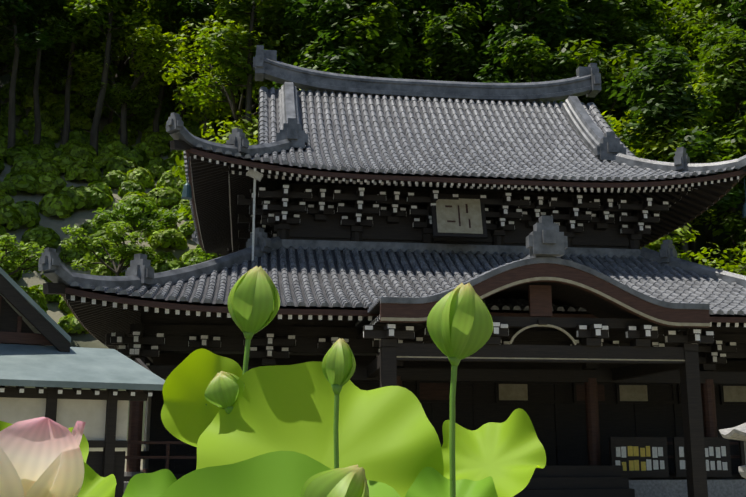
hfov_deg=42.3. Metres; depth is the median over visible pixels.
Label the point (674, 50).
tree
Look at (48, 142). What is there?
bush
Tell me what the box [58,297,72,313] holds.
bush
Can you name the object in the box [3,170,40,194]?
bush
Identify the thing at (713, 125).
tree
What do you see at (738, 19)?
tree
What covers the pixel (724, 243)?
tree
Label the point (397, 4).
tree
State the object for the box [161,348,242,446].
lotus leaf
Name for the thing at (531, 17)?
tree
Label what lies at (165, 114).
bush
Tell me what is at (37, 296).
bush
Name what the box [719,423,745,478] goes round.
stone lantern
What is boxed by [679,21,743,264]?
tree
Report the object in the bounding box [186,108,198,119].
bush
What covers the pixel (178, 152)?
bush
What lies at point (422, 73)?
tree
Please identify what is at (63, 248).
bush
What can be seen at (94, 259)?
bush
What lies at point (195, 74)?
tree
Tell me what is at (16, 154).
bush
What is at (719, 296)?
temple roof tiles
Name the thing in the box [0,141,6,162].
bush
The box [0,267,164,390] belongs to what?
copper hall roof
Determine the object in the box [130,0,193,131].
tree
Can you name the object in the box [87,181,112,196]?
bush
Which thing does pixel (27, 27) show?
tree
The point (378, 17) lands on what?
tree
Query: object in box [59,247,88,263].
bush
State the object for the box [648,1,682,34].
tree
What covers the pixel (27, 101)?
bush
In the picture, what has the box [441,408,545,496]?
lotus leaf
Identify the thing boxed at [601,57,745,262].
tree
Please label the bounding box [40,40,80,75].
tree
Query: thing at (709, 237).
tree
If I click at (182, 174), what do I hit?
tree
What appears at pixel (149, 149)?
bush
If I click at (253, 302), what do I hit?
lotus bud
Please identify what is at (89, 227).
bush
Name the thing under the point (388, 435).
lotus leaf
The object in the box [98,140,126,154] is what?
bush
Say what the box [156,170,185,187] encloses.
bush
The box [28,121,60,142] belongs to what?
bush
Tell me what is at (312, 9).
tree
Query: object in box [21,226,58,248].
bush
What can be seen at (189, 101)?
bush
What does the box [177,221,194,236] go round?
bush
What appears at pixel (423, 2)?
tree
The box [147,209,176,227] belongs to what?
bush
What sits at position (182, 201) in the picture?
bush
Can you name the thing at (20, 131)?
bush
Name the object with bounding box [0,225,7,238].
bush
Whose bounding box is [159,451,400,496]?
lotus leaf
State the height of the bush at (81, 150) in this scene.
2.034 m
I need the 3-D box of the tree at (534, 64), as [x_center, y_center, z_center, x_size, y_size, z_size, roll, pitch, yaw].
[10.548,-4.850,62.004,5.466,18.838,6.912,-8,-11,32]
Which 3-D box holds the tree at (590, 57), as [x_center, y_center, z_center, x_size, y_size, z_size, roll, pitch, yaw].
[14.376,-7.328,68.664,15.130,16.175,16.386,-4,-10,25]
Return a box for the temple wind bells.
[181,157,745,217]
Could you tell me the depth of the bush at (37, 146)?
76.24 m
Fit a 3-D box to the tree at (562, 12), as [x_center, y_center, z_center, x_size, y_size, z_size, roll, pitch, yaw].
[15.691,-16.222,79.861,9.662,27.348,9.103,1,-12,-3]
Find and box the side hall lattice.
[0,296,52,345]
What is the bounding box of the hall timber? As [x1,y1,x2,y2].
[0,274,162,496]
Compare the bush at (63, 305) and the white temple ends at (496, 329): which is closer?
the white temple ends at (496, 329)
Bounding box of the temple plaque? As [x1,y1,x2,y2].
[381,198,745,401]
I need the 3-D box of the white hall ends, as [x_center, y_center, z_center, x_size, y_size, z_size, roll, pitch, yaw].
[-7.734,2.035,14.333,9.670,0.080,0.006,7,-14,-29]
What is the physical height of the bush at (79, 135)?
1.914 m
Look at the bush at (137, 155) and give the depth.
76.06 m
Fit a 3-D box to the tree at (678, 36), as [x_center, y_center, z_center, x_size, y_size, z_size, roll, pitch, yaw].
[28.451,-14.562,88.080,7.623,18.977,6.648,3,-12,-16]
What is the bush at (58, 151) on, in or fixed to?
on the terrain
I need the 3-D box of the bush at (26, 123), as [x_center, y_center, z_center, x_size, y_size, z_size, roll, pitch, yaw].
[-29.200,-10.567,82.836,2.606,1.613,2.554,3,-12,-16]
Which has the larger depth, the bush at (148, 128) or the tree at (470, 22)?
the bush at (148, 128)
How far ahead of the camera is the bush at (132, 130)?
82.86 m
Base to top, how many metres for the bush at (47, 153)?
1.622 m
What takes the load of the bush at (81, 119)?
on the terrain
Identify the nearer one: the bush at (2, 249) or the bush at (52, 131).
the bush at (2, 249)
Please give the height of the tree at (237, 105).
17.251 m
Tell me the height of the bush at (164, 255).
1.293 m
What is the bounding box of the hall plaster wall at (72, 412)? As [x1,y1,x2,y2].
[0,386,128,440]
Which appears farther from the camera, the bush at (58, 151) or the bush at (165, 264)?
the bush at (58, 151)
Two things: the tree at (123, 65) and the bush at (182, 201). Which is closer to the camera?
the bush at (182, 201)
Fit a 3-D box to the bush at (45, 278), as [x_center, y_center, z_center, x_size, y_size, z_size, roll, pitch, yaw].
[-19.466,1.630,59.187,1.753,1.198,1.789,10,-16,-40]
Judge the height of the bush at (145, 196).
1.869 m
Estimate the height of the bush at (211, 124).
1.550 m
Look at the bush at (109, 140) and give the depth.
79.78 m
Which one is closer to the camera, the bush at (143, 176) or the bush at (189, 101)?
the bush at (143, 176)
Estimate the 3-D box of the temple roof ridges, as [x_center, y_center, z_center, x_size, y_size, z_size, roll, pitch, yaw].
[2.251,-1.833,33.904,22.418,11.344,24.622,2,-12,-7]
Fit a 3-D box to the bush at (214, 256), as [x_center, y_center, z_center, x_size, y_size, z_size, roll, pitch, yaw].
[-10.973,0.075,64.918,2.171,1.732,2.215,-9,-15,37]
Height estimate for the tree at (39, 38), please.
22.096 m
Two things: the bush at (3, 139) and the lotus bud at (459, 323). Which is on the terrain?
the bush at (3, 139)
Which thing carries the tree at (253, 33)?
on the terrain
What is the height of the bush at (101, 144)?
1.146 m
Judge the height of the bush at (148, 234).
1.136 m
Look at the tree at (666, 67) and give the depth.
56.02 m
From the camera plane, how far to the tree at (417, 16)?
78.58 m
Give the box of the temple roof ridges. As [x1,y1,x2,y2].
[38,45,745,309]
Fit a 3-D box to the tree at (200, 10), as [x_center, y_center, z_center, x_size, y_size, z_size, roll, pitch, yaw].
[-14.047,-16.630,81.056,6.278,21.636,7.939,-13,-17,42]
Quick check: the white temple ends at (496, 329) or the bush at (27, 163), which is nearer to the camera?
the white temple ends at (496, 329)
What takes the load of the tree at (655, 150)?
on the terrain
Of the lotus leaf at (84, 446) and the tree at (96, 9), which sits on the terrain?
the tree at (96, 9)
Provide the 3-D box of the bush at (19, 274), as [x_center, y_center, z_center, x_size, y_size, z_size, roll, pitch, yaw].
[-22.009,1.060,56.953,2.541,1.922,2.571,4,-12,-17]
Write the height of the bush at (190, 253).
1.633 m
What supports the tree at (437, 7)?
on the terrain
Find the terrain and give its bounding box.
[0,19,745,471]
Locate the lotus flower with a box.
[0,417,85,496]
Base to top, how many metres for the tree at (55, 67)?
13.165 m
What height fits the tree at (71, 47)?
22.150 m
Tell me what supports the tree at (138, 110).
on the terrain
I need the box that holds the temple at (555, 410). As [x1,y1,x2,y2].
[43,140,745,496]
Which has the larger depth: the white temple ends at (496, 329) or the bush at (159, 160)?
the bush at (159, 160)
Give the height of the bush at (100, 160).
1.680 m
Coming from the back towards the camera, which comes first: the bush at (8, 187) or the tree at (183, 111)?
the tree at (183, 111)
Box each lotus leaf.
[0,421,88,462]
[77,462,116,496]
[122,469,176,496]
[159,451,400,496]
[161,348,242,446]
[196,361,443,496]
[405,467,497,496]
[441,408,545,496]
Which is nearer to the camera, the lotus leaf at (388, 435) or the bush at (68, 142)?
the lotus leaf at (388, 435)
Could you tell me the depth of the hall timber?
16.44 m
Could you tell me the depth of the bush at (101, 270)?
60.13 m
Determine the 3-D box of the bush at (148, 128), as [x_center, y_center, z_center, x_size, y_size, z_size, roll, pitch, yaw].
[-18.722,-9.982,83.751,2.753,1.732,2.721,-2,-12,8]
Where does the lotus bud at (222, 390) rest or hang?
attached to the lotus
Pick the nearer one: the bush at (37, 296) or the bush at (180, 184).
the bush at (37, 296)
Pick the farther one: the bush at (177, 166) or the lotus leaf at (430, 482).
the bush at (177, 166)
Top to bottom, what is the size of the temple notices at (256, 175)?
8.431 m
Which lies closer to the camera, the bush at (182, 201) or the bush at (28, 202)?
the bush at (28, 202)
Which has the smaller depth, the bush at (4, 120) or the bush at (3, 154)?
the bush at (3, 154)
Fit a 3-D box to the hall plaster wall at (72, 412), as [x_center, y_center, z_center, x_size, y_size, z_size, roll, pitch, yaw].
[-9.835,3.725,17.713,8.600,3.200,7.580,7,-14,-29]
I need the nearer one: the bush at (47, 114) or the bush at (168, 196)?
the bush at (168, 196)
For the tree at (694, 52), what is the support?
on the terrain
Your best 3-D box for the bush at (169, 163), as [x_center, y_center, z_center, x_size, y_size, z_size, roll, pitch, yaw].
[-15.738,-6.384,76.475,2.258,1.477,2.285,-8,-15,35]
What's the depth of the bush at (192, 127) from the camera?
83.11 m
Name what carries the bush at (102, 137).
on the terrain
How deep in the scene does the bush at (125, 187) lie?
70.19 m
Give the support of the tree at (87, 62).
on the terrain
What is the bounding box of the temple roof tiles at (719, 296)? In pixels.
[70,87,745,325]
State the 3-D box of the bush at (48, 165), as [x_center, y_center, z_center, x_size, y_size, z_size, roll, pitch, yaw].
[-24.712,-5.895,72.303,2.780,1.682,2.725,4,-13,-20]
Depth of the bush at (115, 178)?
71.14 m
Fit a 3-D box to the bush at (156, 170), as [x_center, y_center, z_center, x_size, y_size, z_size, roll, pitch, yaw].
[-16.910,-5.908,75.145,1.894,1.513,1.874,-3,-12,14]
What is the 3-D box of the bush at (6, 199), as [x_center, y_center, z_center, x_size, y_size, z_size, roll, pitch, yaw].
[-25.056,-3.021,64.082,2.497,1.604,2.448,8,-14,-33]
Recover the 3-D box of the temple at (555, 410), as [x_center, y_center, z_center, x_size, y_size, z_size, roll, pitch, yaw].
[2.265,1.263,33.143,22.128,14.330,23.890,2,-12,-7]
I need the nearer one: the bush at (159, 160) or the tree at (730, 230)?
the tree at (730, 230)
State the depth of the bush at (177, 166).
74.46 m
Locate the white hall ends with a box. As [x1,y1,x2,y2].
[0,388,151,395]
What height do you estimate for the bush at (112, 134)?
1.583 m
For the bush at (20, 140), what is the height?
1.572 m
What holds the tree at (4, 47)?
on the terrain
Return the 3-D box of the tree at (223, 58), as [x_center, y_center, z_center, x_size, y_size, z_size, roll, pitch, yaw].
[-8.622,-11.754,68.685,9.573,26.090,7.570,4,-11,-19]
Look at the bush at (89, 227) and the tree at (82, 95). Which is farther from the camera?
the tree at (82, 95)
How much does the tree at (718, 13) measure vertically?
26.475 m
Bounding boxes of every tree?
[0,0,44,114]
[0,0,64,150]
[0,2,26,62]
[0,11,74,85]
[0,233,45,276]
[5,0,79,148]
[33,5,107,144]
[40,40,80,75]
[41,3,135,104]
[58,0,178,123]
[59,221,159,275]
[60,0,163,159]
[63,11,206,146]
[76,79,161,136]
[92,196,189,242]
[117,0,243,130]
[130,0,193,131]
[131,0,224,119]
[154,0,238,139]
[157,0,303,127]
[171,152,192,226]
[172,150,192,223]
[184,248,215,265]
[185,0,309,137]
[186,0,322,85]
[199,89,300,144]
[211,17,238,118]
[238,2,312,89]
[242,0,326,99]
[272,0,396,90]
[279,0,419,91]
[331,0,405,78]
[372,0,420,78]
[391,0,426,71]
[399,0,430,68]
[401,0,520,81]
[401,33,617,80]
[409,0,460,74]
[416,1,487,81]
[453,0,584,102]
[467,2,553,82]
[475,0,703,56]
[498,34,563,102]
[504,38,681,125]
[539,0,576,46]
[550,0,649,135]
[560,0,669,132]
[588,36,700,99]
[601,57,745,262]
[601,105,721,224]
[605,40,745,258]
[607,111,745,239]
[617,0,684,103]
[640,223,698,261]
[647,0,687,59]
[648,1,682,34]
[662,0,695,69]
[663,0,745,214]
[675,99,714,248]
[677,0,744,200]
[678,67,701,92]
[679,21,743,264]
[681,242,745,275]
[686,24,745,189]
[705,211,745,246]
[711,242,745,274]
[719,210,745,250]
[720,0,745,33]
[736,184,745,202]
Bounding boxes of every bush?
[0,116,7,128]
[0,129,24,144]
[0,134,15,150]
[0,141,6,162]
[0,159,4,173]
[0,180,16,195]
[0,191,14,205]
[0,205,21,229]
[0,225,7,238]
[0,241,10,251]
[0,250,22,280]
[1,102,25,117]
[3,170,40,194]
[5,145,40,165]
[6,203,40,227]
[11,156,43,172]
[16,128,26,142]
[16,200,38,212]
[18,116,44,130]
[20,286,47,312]
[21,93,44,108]
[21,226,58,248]
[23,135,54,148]
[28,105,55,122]
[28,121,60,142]
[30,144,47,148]
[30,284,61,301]
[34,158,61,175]
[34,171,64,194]
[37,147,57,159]
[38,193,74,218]
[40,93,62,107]
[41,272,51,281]
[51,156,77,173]
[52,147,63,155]
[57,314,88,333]
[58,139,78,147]
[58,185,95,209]
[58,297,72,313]
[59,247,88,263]
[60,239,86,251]
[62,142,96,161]
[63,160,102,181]
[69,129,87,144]
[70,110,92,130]
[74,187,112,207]
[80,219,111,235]
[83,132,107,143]
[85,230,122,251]
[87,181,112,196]
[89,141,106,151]
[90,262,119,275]
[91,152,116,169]
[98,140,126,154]
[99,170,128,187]
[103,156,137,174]
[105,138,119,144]
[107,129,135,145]
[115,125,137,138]
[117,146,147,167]
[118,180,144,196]
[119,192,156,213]
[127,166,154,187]
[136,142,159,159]
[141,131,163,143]
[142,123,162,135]
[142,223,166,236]
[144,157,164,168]
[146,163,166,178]
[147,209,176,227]
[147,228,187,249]
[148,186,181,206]
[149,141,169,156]
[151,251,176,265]
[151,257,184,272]
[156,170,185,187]
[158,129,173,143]
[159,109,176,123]
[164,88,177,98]
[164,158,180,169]
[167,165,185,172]
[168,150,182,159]
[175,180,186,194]
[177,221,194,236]
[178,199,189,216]
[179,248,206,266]
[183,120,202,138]
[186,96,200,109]
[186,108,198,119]
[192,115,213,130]
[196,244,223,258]
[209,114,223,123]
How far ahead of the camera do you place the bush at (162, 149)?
79.36 m
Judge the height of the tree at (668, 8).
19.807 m
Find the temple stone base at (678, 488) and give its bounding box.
[123,472,745,496]
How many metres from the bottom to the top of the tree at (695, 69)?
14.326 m
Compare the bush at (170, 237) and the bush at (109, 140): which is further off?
the bush at (109, 140)
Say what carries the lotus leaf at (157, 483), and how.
attached to the lotus
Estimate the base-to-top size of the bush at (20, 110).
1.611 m
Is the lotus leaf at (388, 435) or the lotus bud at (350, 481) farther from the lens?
the lotus leaf at (388, 435)
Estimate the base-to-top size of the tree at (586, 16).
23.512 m
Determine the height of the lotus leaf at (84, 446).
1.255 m
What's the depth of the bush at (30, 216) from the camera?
62.92 m
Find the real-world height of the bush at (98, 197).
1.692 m
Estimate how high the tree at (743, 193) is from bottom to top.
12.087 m
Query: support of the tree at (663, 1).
on the terrain
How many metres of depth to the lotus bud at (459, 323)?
1.78 m
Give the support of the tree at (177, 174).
on the terrain
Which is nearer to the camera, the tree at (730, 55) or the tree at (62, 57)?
the tree at (730, 55)
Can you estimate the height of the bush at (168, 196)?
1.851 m
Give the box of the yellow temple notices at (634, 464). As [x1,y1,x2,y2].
[622,446,650,470]
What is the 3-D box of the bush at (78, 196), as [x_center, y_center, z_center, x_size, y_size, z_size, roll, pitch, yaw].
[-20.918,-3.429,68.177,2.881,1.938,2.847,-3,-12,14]
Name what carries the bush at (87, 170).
on the terrain
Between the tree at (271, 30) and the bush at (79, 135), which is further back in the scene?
the bush at (79, 135)
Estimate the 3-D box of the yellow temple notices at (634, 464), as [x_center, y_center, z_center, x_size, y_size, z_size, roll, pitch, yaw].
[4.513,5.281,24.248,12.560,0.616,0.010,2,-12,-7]
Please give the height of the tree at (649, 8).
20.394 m
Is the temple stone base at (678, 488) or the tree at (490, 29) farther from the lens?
the tree at (490, 29)
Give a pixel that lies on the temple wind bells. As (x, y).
(187, 193)
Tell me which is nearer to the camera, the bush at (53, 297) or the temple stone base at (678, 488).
the temple stone base at (678, 488)
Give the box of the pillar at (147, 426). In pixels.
[142,396,150,468]
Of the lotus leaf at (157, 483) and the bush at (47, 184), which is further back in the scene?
the bush at (47, 184)
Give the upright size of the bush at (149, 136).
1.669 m
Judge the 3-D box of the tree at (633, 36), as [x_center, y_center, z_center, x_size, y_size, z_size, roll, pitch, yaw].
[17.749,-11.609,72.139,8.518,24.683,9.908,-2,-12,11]
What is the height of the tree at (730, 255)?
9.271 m
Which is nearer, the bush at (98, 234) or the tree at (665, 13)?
the bush at (98, 234)
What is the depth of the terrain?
67.43 m
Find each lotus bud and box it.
[204,371,244,413]
[227,266,279,374]
[301,465,368,496]
[322,338,355,468]
[427,283,492,496]
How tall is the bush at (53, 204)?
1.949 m
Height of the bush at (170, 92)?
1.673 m
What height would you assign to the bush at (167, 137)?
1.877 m
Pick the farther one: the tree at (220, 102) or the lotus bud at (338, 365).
the tree at (220, 102)
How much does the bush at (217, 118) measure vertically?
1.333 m
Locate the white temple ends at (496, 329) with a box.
[65,155,745,364]
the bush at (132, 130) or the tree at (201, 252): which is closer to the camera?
the tree at (201, 252)
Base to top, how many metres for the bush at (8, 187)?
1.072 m
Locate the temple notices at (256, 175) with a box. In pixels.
[247,168,727,470]
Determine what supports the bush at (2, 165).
on the terrain
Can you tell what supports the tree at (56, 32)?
on the terrain
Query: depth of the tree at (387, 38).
64.71 m
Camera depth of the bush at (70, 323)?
53.73 m
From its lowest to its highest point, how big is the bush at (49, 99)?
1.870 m
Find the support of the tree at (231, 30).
on the terrain
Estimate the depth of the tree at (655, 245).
52.12 m
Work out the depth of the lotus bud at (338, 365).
1.59 m
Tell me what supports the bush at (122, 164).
on the terrain
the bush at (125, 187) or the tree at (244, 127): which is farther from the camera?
the bush at (125, 187)
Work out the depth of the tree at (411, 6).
74.89 m
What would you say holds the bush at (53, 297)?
on the terrain
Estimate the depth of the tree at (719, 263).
48.64 m

